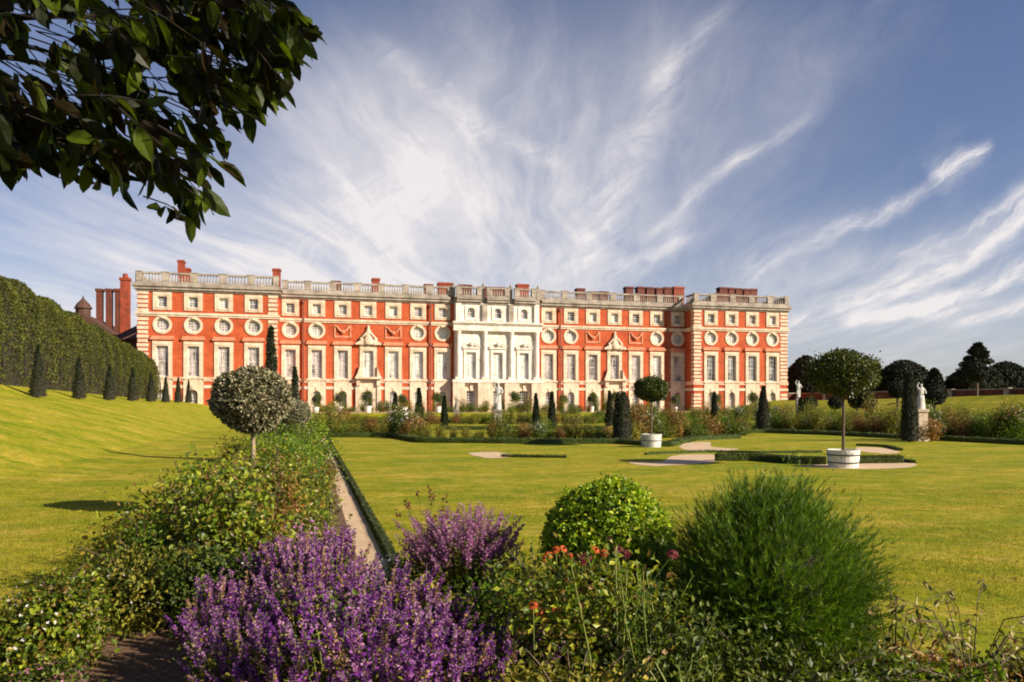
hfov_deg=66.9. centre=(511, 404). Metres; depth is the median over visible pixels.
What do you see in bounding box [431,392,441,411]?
forecourt pot
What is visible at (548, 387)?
arched window
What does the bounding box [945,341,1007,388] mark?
cedar tree
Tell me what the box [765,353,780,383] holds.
tall window
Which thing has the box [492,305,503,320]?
arched attic window
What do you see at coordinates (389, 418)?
lime shrub
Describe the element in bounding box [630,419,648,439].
border shrub
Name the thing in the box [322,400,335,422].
lime shrub
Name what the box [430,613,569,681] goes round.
salvia clump
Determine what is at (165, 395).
yew cone
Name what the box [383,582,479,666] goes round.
salvia clump
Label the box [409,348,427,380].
tall window
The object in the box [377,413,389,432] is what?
lime shrub
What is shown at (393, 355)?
tall window
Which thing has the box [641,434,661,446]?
grey tub
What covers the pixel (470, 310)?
arched attic window
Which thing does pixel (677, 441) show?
box edging
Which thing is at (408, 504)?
seedhead plant
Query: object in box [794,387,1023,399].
boundary wall
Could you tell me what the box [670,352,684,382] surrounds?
tall window
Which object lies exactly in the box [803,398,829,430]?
border shrub
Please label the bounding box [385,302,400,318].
attic window
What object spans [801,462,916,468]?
gravel path
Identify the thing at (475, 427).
box edging
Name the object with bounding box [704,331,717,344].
round window
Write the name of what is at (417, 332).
round window
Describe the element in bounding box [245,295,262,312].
attic window
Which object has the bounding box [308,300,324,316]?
attic window
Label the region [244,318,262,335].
round window
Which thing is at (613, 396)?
forecourt pot
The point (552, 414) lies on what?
yew obelisk
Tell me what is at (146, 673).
border soil
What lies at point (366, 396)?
forecourt pot
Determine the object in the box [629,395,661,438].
russet shrub
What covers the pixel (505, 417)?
border shrub
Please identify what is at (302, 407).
ball topiary
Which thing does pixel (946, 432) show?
green shrub
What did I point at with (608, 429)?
russet shrub
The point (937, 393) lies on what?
standard tree
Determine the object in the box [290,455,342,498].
border bush
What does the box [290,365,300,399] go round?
yew obelisk
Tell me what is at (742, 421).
russet shrub
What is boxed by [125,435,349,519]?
rose bush
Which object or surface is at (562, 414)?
border shrub
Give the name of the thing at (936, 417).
green shrub
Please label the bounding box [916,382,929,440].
statue
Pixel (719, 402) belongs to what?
lime shrub
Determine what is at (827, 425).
lime shrub
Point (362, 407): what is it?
green shrub
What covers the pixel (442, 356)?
tall window
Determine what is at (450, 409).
green shrub
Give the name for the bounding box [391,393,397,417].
yew obelisk
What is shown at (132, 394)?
yew cone
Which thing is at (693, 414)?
border shrub
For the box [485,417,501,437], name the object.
russet shrub
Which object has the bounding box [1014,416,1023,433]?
lime shrub
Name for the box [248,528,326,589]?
salvia clump
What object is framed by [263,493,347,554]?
border bush
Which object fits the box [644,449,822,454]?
box edging
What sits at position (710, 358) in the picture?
tall window
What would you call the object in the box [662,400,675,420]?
russet shrub
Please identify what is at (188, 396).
yew cone
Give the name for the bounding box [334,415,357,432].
lime shrub
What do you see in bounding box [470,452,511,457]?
gravel path
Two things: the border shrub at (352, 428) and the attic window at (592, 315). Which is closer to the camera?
the border shrub at (352, 428)
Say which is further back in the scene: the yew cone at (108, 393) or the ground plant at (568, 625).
the yew cone at (108, 393)
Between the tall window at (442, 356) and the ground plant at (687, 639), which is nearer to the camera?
the ground plant at (687, 639)
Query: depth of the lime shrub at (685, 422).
46.86 m
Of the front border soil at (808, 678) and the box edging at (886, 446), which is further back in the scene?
the box edging at (886, 446)
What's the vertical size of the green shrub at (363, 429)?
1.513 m
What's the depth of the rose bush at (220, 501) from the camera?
7.36 m
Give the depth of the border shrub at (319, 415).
76.27 m
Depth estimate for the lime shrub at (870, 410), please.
74.29 m
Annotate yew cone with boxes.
[28,344,48,397]
[71,355,86,398]
[102,364,116,399]
[126,367,138,400]
[145,372,156,401]
[160,376,169,401]
[174,377,182,402]
[185,380,192,402]
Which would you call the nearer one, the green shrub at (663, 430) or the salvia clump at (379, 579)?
the salvia clump at (379, 579)
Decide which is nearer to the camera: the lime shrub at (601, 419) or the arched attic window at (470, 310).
the lime shrub at (601, 419)
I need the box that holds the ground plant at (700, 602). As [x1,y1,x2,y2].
[622,542,751,681]
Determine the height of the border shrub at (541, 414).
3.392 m
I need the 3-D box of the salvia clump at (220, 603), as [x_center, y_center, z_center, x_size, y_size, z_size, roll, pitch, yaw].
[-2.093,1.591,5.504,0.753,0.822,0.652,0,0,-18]
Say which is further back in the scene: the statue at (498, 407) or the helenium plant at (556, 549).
the statue at (498, 407)
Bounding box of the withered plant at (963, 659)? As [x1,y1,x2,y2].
[886,637,1018,681]
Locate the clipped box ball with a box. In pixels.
[537,471,677,612]
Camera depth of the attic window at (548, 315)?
128.62 m
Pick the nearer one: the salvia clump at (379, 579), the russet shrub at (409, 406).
the salvia clump at (379, 579)
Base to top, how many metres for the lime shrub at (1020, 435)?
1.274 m
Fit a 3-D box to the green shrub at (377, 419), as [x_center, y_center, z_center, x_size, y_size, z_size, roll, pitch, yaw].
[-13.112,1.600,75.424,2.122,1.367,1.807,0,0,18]
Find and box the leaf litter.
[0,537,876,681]
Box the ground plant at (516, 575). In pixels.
[468,542,594,666]
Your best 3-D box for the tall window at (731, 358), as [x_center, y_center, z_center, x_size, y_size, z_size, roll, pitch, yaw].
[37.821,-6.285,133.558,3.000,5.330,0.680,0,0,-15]
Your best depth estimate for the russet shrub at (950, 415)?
72.24 m
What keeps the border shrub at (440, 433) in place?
on the ground at (62, 440)
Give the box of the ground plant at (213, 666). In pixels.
[170,612,325,681]
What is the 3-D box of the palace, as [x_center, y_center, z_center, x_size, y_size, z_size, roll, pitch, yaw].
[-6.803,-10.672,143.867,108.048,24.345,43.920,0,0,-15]
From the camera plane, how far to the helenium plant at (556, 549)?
5.19 m
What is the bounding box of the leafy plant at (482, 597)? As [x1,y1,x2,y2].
[442,559,531,669]
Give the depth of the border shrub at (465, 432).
43.17 m
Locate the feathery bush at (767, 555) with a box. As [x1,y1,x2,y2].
[632,448,927,681]
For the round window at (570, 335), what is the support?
in the palace
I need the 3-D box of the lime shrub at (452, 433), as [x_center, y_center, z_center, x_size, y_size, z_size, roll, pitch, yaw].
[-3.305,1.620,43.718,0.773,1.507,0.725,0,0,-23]
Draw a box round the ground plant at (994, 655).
[914,640,1023,681]
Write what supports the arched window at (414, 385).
in the palace
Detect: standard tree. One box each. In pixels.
[803,396,817,410]
[827,396,841,410]
[847,394,860,414]
[855,392,876,409]
[887,381,902,409]
[924,383,948,412]
[964,362,989,395]
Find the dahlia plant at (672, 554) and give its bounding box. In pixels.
[573,545,678,658]
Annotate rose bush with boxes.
[78,470,285,581]
[94,448,352,632]
[113,450,333,525]
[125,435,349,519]
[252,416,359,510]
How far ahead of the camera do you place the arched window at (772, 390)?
135.46 m
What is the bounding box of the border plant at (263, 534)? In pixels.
[228,508,298,595]
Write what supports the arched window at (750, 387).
in the palace
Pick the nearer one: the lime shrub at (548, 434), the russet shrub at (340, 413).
the lime shrub at (548, 434)
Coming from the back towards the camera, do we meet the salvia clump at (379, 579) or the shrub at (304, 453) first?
the shrub at (304, 453)
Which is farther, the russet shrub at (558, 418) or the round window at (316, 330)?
the round window at (316, 330)
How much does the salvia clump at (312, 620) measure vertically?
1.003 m
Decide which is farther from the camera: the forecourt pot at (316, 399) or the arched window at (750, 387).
the arched window at (750, 387)
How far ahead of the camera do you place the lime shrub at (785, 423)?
56.33 m
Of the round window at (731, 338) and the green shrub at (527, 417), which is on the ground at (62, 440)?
the green shrub at (527, 417)
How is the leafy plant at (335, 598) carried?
on the border soil at (146, 673)
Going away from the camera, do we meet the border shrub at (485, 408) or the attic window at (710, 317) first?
the border shrub at (485, 408)
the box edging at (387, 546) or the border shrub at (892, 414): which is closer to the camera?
the box edging at (387, 546)
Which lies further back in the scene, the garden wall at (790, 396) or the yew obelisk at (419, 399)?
the garden wall at (790, 396)
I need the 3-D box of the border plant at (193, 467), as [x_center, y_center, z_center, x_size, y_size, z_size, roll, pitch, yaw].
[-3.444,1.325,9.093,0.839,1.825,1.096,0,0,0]
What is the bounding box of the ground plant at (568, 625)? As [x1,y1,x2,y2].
[461,527,725,681]
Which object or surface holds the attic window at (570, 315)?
in the palace
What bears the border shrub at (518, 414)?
on the ground at (62, 440)
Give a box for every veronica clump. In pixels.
[391,501,524,628]
[413,526,465,596]
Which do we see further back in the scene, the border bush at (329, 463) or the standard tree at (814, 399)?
the standard tree at (814, 399)
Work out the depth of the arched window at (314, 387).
119.04 m
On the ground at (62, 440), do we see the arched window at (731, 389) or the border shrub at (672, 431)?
the border shrub at (672, 431)
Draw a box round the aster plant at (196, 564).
[118,532,298,638]
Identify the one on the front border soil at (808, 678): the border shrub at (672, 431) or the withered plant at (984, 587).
the withered plant at (984, 587)
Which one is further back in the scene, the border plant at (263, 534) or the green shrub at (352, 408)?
the green shrub at (352, 408)
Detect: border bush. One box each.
[70,509,175,560]
[214,411,344,475]
[230,424,345,485]
[233,406,337,455]
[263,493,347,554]
[279,483,345,543]
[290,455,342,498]
[300,467,342,522]
[309,410,331,434]
[313,456,339,477]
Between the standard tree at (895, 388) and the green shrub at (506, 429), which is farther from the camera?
the standard tree at (895, 388)
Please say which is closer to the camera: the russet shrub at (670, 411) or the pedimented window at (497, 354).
the russet shrub at (670, 411)
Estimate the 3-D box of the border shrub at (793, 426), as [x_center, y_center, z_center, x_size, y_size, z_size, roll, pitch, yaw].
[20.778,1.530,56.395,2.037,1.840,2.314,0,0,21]
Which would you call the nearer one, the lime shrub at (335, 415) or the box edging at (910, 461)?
the box edging at (910, 461)
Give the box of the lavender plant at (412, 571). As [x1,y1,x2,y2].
[363,533,446,612]
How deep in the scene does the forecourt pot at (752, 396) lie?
126.43 m
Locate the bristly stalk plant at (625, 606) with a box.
[567,546,717,681]
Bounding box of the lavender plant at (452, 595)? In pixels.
[377,559,470,676]
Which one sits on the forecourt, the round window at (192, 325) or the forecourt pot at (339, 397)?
the forecourt pot at (339, 397)
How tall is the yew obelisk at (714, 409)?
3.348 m
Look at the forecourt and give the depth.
110.92 m
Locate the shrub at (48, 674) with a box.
[0,644,105,681]
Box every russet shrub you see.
[337,406,344,419]
[338,398,355,423]
[361,410,377,431]
[396,411,429,434]
[404,397,413,411]
[424,404,439,416]
[426,413,440,423]
[450,411,462,423]
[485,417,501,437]
[513,419,535,438]
[553,425,566,438]
[556,408,561,422]
[584,401,590,411]
[601,423,612,437]
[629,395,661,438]
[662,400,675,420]
[664,401,690,437]
[694,411,727,434]
[695,408,705,420]
[735,414,755,434]
[851,409,866,432]
[858,412,891,433]
[917,414,946,441]
[942,408,958,422]
[945,409,976,436]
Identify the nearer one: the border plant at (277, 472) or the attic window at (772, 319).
the border plant at (277, 472)
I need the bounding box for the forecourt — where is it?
[311,411,693,412]
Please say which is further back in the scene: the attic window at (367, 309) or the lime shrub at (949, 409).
the attic window at (367, 309)
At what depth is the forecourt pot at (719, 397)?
123.92 m
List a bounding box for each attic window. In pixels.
[153,292,171,309]
[184,293,202,310]
[215,294,232,311]
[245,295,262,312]
[282,299,298,315]
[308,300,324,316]
[334,301,350,317]
[360,302,375,317]
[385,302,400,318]
[410,303,425,319]
[435,304,449,319]
[465,305,476,319]
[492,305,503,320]
[518,306,529,321]
[541,308,555,322]
[564,308,577,323]
[586,309,599,323]
[608,310,621,324]
[629,310,642,325]
[650,311,663,325]
[671,312,683,326]
[704,310,717,325]
[725,311,738,325]
[746,312,758,326]
[766,313,778,326]
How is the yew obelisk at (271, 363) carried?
on the border soil at (146, 673)
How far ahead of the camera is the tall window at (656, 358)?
133.68 m
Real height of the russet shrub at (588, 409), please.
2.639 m
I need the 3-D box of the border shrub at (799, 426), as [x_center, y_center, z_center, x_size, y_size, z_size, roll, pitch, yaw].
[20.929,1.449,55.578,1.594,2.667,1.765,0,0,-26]
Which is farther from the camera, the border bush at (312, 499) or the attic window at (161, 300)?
the attic window at (161, 300)
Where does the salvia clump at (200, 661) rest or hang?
on the border soil at (146, 673)
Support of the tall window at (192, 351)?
in the palace
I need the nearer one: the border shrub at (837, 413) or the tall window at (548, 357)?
the border shrub at (837, 413)
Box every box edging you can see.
[325,432,425,442]
[327,437,432,614]
[421,436,617,443]
[442,425,607,429]
[501,453,566,457]
[617,433,740,446]
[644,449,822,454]
[715,452,826,464]
[747,428,1023,444]
[856,443,902,450]
[859,454,903,463]
[904,458,915,462]
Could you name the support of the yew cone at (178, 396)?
on the ground at (62, 440)
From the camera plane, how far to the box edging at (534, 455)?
28.99 m
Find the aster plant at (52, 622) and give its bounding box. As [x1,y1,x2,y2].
[0,547,127,681]
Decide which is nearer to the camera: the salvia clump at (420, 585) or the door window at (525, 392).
the salvia clump at (420, 585)
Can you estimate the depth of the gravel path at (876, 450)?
33.36 m
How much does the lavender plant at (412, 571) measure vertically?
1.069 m
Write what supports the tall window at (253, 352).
in the palace
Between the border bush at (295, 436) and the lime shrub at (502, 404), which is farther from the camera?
the lime shrub at (502, 404)
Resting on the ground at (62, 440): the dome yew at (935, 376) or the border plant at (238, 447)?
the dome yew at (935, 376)
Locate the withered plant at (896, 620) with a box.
[829,574,966,668]
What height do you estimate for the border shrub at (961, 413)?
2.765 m
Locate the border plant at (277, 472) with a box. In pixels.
[251,444,307,501]
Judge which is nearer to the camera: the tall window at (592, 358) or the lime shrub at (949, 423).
the lime shrub at (949, 423)
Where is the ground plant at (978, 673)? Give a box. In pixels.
[839,651,1005,681]
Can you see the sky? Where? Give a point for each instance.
(860, 163)
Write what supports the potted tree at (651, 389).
in the grey tub at (651, 440)
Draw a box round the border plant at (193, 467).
[174,441,246,514]
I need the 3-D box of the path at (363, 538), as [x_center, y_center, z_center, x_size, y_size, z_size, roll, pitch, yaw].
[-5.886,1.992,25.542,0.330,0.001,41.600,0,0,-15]
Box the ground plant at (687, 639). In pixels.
[551,569,767,681]
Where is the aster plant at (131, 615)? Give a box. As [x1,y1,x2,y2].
[29,518,242,644]
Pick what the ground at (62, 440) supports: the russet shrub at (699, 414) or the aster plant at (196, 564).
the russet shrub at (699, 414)
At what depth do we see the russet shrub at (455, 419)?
79.34 m
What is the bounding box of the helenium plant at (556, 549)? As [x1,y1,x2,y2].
[542,545,608,652]
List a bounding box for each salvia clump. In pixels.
[164,567,270,677]
[176,617,292,681]
[177,587,284,681]
[187,612,317,681]
[200,562,294,635]
[228,541,298,597]
[231,569,338,636]
[244,637,351,681]
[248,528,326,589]
[250,573,402,681]
[260,534,370,661]
[274,523,356,580]
[286,521,383,590]
[313,597,467,681]
[323,554,417,628]
[329,560,449,681]
[360,582,485,681]
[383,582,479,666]
[400,615,512,681]
[424,613,531,681]
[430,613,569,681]
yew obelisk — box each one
[264,325,282,441]
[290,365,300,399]
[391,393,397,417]
[415,387,423,422]
[439,395,448,426]
[531,393,540,425]
[547,391,557,425]
[604,390,613,425]
[611,390,632,439]
[710,391,717,419]
[755,385,772,428]
[796,397,804,422]
[899,371,919,441]
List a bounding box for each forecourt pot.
[309,393,322,412]
[333,391,346,409]
[359,389,375,412]
[397,393,408,410]
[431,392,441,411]
[507,390,521,406]
[556,394,568,407]
[586,392,598,411]
[611,391,616,404]
[669,394,680,411]
[710,394,723,406]
[746,392,758,408]
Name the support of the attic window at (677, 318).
in the palace
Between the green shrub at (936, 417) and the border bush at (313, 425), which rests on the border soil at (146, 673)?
the border bush at (313, 425)
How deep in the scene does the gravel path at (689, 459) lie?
27.43 m
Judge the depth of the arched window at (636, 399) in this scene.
132.19 m
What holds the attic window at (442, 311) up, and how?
in the palace
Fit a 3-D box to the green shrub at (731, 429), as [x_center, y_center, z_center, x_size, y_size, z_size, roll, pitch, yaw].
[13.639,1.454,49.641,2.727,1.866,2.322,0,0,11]
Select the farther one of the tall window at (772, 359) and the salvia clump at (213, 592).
the tall window at (772, 359)
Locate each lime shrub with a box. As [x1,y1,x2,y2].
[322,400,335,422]
[325,402,346,425]
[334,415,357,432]
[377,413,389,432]
[384,401,397,432]
[448,423,459,437]
[458,398,469,411]
[477,411,492,423]
[501,397,505,409]
[506,400,518,411]
[522,394,532,411]
[539,418,557,438]
[542,401,548,421]
[560,415,573,438]
[567,404,587,438]
[596,413,604,422]
[600,390,607,410]
[657,410,667,421]
[677,414,689,436]
[687,412,714,434]
[699,398,710,419]
[710,411,736,434]
[716,398,723,412]
[721,404,734,420]
[739,414,754,427]
[748,398,757,415]
[769,411,792,429]
[779,403,794,429]
[822,413,832,431]
[823,406,841,423]
[855,412,882,432]
[861,390,882,420]
[893,412,901,438]
[938,409,961,433]
[939,401,953,424]
[964,410,996,437]
[985,393,1023,437]
[992,415,1023,439]
[1007,423,1023,439]
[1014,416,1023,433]
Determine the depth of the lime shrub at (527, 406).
112.95 m
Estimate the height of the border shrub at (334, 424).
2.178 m
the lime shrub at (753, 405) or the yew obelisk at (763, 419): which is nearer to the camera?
the yew obelisk at (763, 419)
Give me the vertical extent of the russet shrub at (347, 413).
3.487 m
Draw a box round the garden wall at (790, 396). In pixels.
[787,393,794,399]
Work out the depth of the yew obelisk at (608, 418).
69.82 m
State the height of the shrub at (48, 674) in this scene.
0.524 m
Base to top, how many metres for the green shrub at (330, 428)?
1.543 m
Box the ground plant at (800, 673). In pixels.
[600,600,986,681]
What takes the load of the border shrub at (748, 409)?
on the ground at (62, 440)
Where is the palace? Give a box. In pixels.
[131,260,792,411]
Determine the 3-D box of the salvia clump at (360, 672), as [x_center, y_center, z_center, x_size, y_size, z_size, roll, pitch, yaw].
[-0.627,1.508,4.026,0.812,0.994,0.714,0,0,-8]
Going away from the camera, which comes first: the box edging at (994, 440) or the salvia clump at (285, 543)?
the salvia clump at (285, 543)
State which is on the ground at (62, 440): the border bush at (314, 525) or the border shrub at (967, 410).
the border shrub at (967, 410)
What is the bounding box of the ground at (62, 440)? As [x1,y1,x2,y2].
[0,384,1023,679]
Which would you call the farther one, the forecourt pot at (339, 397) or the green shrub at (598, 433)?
the forecourt pot at (339, 397)
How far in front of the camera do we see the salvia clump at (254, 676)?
4.64 m
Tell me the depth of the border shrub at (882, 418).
50.76 m
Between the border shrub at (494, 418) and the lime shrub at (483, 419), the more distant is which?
the lime shrub at (483, 419)
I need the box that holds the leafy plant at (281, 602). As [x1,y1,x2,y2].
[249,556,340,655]
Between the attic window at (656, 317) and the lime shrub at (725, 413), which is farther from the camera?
the attic window at (656, 317)
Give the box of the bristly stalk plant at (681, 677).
[644,652,759,681]
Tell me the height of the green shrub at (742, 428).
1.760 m
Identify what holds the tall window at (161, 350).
in the palace
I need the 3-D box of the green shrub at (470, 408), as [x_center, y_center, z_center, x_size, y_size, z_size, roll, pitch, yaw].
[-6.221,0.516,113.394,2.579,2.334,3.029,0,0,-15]
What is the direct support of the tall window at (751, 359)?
in the palace
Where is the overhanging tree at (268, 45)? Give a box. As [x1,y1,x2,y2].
[0,0,326,242]
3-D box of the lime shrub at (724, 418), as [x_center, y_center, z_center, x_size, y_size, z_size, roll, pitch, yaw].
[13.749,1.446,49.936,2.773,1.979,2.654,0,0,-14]
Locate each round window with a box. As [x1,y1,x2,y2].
[152,316,171,333]
[184,317,202,333]
[214,318,232,334]
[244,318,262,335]
[282,322,298,337]
[308,322,324,338]
[410,325,425,340]
[434,326,449,340]
[541,328,555,343]
[564,329,577,343]
[650,331,663,345]
[671,332,683,345]
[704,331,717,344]
[725,331,738,345]
[746,332,758,345]
[766,332,778,346]
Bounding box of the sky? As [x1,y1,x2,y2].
[0,0,1023,380]
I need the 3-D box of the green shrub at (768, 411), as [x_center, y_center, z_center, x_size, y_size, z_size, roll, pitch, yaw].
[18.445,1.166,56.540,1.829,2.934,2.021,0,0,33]
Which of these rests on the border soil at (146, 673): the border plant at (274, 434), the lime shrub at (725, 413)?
the border plant at (274, 434)
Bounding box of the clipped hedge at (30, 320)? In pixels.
[0,275,160,398]
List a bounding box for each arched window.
[157,379,171,399]
[183,379,202,403]
[308,381,325,411]
[334,381,351,407]
[360,381,376,411]
[385,381,401,411]
[410,381,426,411]
[434,382,450,411]
[543,382,556,407]
[563,383,578,410]
[585,383,600,410]
[608,383,621,405]
[629,383,642,405]
[652,401,663,409]
[670,383,684,410]
[704,383,717,407]
[725,383,738,409]
[745,383,759,404]
[766,384,779,400]
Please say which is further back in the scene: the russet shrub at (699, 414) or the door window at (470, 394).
the door window at (470, 394)
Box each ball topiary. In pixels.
[205,364,295,464]
[281,399,311,428]
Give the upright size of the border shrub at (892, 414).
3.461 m
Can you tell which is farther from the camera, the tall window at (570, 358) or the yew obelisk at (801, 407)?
the tall window at (570, 358)
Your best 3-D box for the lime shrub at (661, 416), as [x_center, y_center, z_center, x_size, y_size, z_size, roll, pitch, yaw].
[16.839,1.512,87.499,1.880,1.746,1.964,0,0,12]
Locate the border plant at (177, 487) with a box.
[166,461,222,504]
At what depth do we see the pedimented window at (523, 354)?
126.75 m
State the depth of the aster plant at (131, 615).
6.80 m
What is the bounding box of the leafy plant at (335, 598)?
[277,575,380,680]
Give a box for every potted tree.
[630,373,670,433]
[799,346,885,449]
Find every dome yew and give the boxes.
[787,354,822,392]
[874,359,927,390]
[923,367,945,388]
[944,372,968,389]
[971,360,1023,388]
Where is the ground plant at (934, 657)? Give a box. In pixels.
[839,633,1023,681]
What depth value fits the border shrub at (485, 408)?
115.27 m
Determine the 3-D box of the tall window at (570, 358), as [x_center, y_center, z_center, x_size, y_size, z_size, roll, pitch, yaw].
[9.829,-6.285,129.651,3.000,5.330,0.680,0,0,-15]
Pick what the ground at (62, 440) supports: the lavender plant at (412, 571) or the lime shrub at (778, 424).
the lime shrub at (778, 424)
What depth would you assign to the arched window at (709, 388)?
132.25 m
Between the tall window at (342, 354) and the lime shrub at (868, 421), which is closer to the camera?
the lime shrub at (868, 421)
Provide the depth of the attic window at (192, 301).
111.67 m
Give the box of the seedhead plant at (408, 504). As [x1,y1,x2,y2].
[394,485,459,578]
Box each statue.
[454,397,458,415]
[493,381,502,423]
[795,380,801,414]
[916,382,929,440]
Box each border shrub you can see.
[312,404,324,411]
[313,410,324,422]
[324,412,344,432]
[343,417,359,432]
[350,412,362,423]
[369,424,381,432]
[400,419,436,436]
[420,428,434,437]
[432,421,448,436]
[439,413,454,422]
[456,422,472,437]
[464,411,480,423]
[471,428,488,437]
[477,396,492,411]
[482,408,507,436]
[490,424,517,438]
[492,409,509,423]
[504,408,517,424]
[512,425,525,437]
[515,406,525,423]
[516,402,525,411]
[539,403,548,421]
[555,397,565,411]
[558,405,571,423]
[575,404,584,411]
[579,418,596,438]
[586,413,599,423]
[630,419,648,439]
[643,402,655,411]
[656,413,683,437]
[684,407,701,420]
[740,402,753,419]
[770,409,782,428]
[777,407,794,419]
[789,416,800,429]
[790,406,809,430]
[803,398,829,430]
[804,394,815,418]
[830,408,846,421]
[835,413,854,431]
[839,403,864,431]
[875,408,886,420]
[876,415,897,432]
[884,399,901,434]
[947,412,985,427]
[952,408,966,422]
[955,402,979,418]
[981,401,1008,438]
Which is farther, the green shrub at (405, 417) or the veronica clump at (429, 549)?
the green shrub at (405, 417)
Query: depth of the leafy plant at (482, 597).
5.37 m
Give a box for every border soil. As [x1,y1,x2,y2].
[0,457,369,681]
[726,649,912,681]
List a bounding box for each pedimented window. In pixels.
[462,340,480,378]
[489,341,506,379]
[516,342,532,379]
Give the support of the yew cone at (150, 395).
on the ground at (62, 440)
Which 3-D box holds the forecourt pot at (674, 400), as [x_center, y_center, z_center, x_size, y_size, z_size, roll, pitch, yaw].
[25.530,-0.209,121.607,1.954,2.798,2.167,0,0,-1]
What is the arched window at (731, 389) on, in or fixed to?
in the palace
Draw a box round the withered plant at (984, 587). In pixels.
[896,578,1023,668]
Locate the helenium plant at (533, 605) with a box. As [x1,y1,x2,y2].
[526,601,559,680]
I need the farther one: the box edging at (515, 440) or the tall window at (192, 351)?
the tall window at (192, 351)
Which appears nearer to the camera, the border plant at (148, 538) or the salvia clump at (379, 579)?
the salvia clump at (379, 579)
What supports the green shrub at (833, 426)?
on the ground at (62, 440)
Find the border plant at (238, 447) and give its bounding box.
[207,434,250,474]
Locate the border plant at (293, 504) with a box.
[247,458,306,545]
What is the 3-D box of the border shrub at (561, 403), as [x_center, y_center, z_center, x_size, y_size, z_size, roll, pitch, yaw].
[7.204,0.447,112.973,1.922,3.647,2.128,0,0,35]
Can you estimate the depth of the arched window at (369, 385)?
121.10 m
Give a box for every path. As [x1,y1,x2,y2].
[321,438,390,589]
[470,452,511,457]
[629,454,716,465]
[679,442,736,450]
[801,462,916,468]
[855,447,898,453]
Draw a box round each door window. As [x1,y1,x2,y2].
[465,384,476,410]
[493,389,503,408]
[519,385,529,406]
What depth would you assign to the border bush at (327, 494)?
12.90 m
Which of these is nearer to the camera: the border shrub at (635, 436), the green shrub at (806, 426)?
the border shrub at (635, 436)
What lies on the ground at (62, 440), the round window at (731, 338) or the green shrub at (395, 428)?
the green shrub at (395, 428)
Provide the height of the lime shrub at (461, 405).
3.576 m
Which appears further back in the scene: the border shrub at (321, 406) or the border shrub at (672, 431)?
the border shrub at (321, 406)
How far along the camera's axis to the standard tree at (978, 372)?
97.45 m
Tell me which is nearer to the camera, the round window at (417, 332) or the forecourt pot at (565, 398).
the forecourt pot at (565, 398)
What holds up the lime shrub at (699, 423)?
on the ground at (62, 440)
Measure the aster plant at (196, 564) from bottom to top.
1.120 m
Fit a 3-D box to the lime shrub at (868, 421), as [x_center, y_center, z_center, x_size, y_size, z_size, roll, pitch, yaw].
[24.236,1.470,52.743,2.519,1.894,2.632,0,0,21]
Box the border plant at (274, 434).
[250,426,281,455]
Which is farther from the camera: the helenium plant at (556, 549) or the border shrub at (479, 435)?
the border shrub at (479, 435)
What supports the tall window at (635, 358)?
in the palace
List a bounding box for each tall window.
[152,341,173,378]
[182,342,203,378]
[213,342,232,378]
[244,343,262,366]
[281,345,300,380]
[307,346,326,380]
[333,346,352,380]
[360,347,376,380]
[384,347,402,380]
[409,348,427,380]
[433,348,451,381]
[541,350,557,381]
[563,350,579,382]
[585,351,601,382]
[607,351,621,382]
[628,352,642,382]
[650,352,663,378]
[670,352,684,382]
[703,352,719,382]
[724,352,739,382]
[745,352,760,382]
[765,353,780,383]
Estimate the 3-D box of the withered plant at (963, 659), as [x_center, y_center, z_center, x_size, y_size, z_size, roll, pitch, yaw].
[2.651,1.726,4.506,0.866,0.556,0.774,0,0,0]
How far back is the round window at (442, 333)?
124.24 m
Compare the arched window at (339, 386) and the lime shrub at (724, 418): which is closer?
the lime shrub at (724, 418)
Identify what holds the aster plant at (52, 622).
on the border soil at (146, 673)
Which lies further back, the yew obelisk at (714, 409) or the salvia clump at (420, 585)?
the yew obelisk at (714, 409)
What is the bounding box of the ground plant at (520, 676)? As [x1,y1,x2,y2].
[461,626,668,681]
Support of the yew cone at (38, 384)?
on the ground at (62, 440)
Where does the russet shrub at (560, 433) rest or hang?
on the ground at (62, 440)
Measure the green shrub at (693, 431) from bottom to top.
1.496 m
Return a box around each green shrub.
[319,416,343,434]
[344,406,356,411]
[356,401,374,411]
[356,416,374,432]
[369,415,383,424]
[373,400,386,411]
[383,400,390,411]
[383,402,410,432]
[393,403,424,432]
[447,405,453,411]
[452,412,468,423]
[462,402,476,411]
[486,414,521,437]
[516,409,532,423]
[525,418,551,438]
[562,402,582,414]
[580,421,611,438]
[581,413,599,422]
[591,400,599,411]
[593,406,604,416]
[640,408,670,433]
[652,421,673,437]
[682,421,710,436]
[716,414,745,434]
[718,415,757,435]
[732,404,747,421]
[752,403,775,427]
[799,413,813,430]
[827,418,839,431]
[924,395,939,418]
[929,411,944,427]
[934,421,956,435]
[960,410,992,437]
[965,409,1000,424]
[999,399,1023,430]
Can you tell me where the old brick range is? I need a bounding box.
[74,273,136,348]
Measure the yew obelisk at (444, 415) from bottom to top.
2.873 m
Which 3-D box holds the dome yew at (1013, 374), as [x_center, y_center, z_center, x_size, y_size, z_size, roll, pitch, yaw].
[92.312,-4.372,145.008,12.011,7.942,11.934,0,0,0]
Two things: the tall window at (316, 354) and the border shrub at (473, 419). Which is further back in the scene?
the tall window at (316, 354)
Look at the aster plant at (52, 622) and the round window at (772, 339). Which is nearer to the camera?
the aster plant at (52, 622)
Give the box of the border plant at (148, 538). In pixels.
[103,509,186,599]
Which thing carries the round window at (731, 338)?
in the palace
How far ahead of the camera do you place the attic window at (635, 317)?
132.58 m
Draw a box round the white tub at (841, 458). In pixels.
[826,449,859,467]
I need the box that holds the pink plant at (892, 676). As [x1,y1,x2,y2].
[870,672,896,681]

